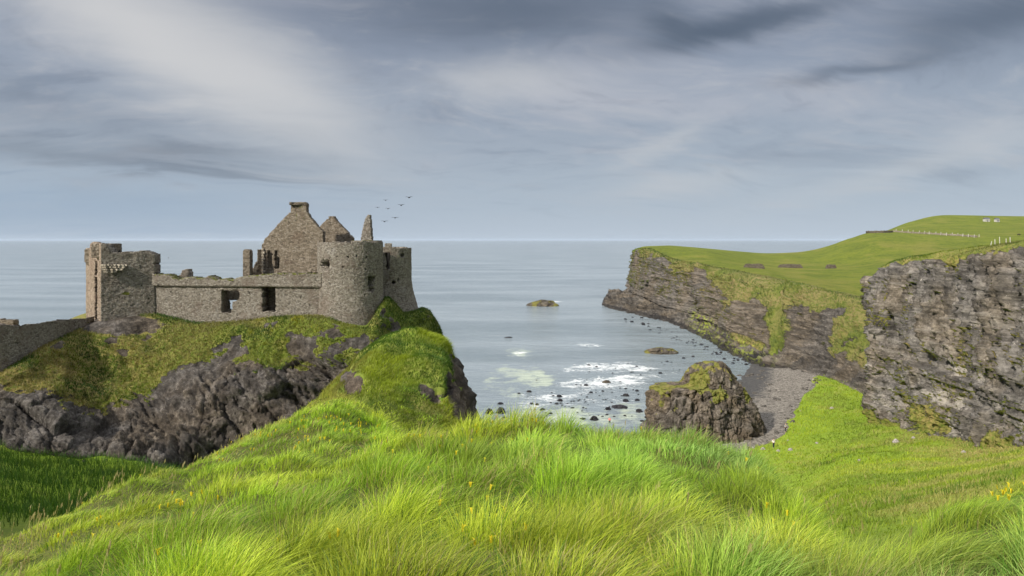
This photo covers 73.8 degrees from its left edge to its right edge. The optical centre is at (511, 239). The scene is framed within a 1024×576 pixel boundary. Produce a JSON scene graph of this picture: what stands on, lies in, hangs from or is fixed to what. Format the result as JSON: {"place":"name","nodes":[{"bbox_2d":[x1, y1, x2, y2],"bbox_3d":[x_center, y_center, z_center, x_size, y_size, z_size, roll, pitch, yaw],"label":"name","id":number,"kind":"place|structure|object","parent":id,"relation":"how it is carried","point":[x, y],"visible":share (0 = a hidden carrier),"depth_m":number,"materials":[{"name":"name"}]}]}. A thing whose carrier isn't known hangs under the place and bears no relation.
{"place":"outdoors","nodes":[
{"label":"outdoors","id":0,"kind":"place"},
{"bbox_2d":[0,298,441,466],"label":"castle rock","id":1,"kind":"object","parent":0,"point":[192,410],"visible":0.37,"depth_m":68.66,"materials":[{"name":"grey stone"}]},
{"bbox_2d":[0,318,18,324],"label":"stone wall","id":2,"kind":"structure","parent":1,"relation":"on","point":[10,321],"depth_m":84.02,"materials":[{"name":"grey stone"}]},
{"bbox_2d":[0,316,93,371],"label":"stone wall","id":3,"kind":"structure","parent":1,"relation":"on","point":[17,342],"depth_m":67.76,"materials":[{"name":"grey stone"}]},
{"bbox_2d":[0,296,442,414],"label":"slope grass","id":4,"kind":"structure","parent":1,"relation":"on","point":[74,333],"depth_m":72.98,"materials":[{"name":"green plant"}]},
{"bbox_2d":[84,202,417,324],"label":"ruined castle","id":5,"kind":"structure","parent":1,"relation":"on","point":[306,263],"depth_m":78.55,"materials":[{"name":"stone"}]},
{"bbox_2d":[287,326,465,434],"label":"knoll grass","id":6,"kind":"structure","parent":0,"point":[335,389],"depth_m":31.47,"materials":[{"name":"green plant"}]},
{"bbox_2d":[0,240,842,435],"bbox_3d":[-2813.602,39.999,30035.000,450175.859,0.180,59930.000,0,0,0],"label":"sea","id":7,"kind":"structure","parent":0,"point":[476,297],"depth_m":416.68,"materials":[{"name":"liquid"}]},
{"bbox_2d":[496,407,504,413],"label":"boulder","id":8,"kind":"object","parent":7,"relation":"in","point":[499,410],"visible":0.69,"depth_m":157.35,"materials":[{"name":"grey stone"}]},
{"bbox_2d":[526,300,558,306],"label":"skerry","id":9,"kind":"structure","parent":7,"relation":"in","point":[545,303],"depth_m":412.41,"materials":[{"name":"stone"}]},
{"bbox_2d":[590,416,597,420],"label":"boulder","id":10,"kind":"object","parent":7,"relation":"in","point":[594,418],"visible":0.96,"depth_m":151.29,"materials":[{"name":"grey stone"}]},
{"bbox_2d":[611,404,627,408],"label":"skerry","id":11,"kind":"structure","parent":7,"relation":"in","point":[619,406],"depth_m":162.30,"materials":[{"name":"grey stone"}]},
{"bbox_2d":[644,347,678,354],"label":"skerry","id":12,"kind":"structure","parent":7,"relation":"in","point":[662,350],"depth_m":239.88,"materials":[{"name":"stone"}]},
{"bbox_2d":[639,360,766,444],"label":"sea stack","id":13,"kind":"object","parent":7,"relation":"in","point":[714,397],"visible":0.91,"depth_m":130.95,"materials":[{"name":"grey stone"}]},
{"bbox_2d":[0,407,966,575],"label":"seed grass","id":14,"kind":"structure","parent":0,"point":[182,505],"depth_m":6.76,"materials":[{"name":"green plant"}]},
{"bbox_2d":[0,328,1023,575],"bbox_3d":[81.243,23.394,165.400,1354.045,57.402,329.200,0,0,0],"label":"ground","id":15,"kind":"structure","parent":0,"point":[788,386],"depth_m":32.17,"materials":[{"name":"green plant"}]},
{"bbox_2d":[0,440,189,527],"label":"hollow grass","id":16,"kind":"structure","parent":15,"relation":"on","point":[45,502],"depth_m":48.70,"materials":[{"name":"green plant"}]},
{"bbox_2d":[0,378,1023,575],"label":"grass","id":17,"kind":"structure","parent":15,"relation":"on","point":[711,555],"depth_m":5.12,"materials":[{"name":"green plant"}]},
{"bbox_2d":[54,402,1023,554],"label":"wild flower","id":18,"kind":"object","parent":15,"relation":"on","point":[181,502],"visible":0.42,"depth_m":6.67,"materials":[{"name":"yellow plant"}]},
{"bbox_2d":[747,375,1023,549],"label":"valley grass","id":19,"kind":"structure","parent":15,"relation":"on","point":[956,477],"depth_m":80.60,"materials":[{"name":"green plant"}]},
{"bbox_2d":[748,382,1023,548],"bbox_3d":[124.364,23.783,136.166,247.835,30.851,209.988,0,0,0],"label":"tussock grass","id":20,"kind":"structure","parent":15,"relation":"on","point":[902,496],"depth_m":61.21,"materials":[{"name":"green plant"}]},
{"bbox_2d":[0,0,1023,239],"label":"sky","id":21,"kind":"structure","parent":0,"point":[120,119],"materials":[{"name":"grey"}]},
{"bbox_2d":[602,215,1023,393],"bbox_3d":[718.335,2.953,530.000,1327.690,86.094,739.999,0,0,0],"label":"headland","id":22,"kind":"structure","parent":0,"point":[806,344],"depth_m":309.59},
{"bbox_2d":[627,247,868,362],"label":"headland grass","id":23,"kind":"structure","parent":22,"relation":"on","point":[706,265],"depth_m":276.25,"materials":[{"name":"green plant"}]},
{"bbox_2d":[744,264,764,268],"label":"stone bank","id":24,"kind":"structure","parent":22,"relation":"on","point":[760,266],"depth_m":330.21,"materials":[{"name":"stone"}]},
{"bbox_2d":[778,264,802,267],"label":"stone bank","id":25,"kind":"structure","parent":22,"relation":"on","point":[790,265],"depth_m":384.00,"materials":[{"name":"brown stone"}]},
{"bbox_2d":[825,264,836,268],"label":"stone bank","id":26,"kind":"structure","parent":22,"relation":"on","point":[829,266],"depth_m":385.88,"materials":[{"name":"brown stone"}]},
{"bbox_2d":[866,230,892,232],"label":"stone wall","id":27,"kind":"structure","parent":22,"relation":"on","point":[884,231],"depth_m":520.11,"materials":[{"name":"grey stone"}]},
{"bbox_2d":[892,230,977,237],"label":"stone wall","id":28,"kind":"structure","parent":22,"relation":"on","point":[935,233],"depth_m":518.33,"materials":[{"name":"grey stone"}]},
{"bbox_2d":[860,241,1023,448],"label":"cliff","id":29,"kind":"structure","parent":0,"point":[988,285],"depth_m":112.33,"materials":[{"name":"grey stone"}]},
{"bbox_2d":[862,240,1023,446],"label":"cliff grass","id":30,"kind":"structure","parent":29,"relation":"on","point":[967,248],"depth_m":121.26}
]}

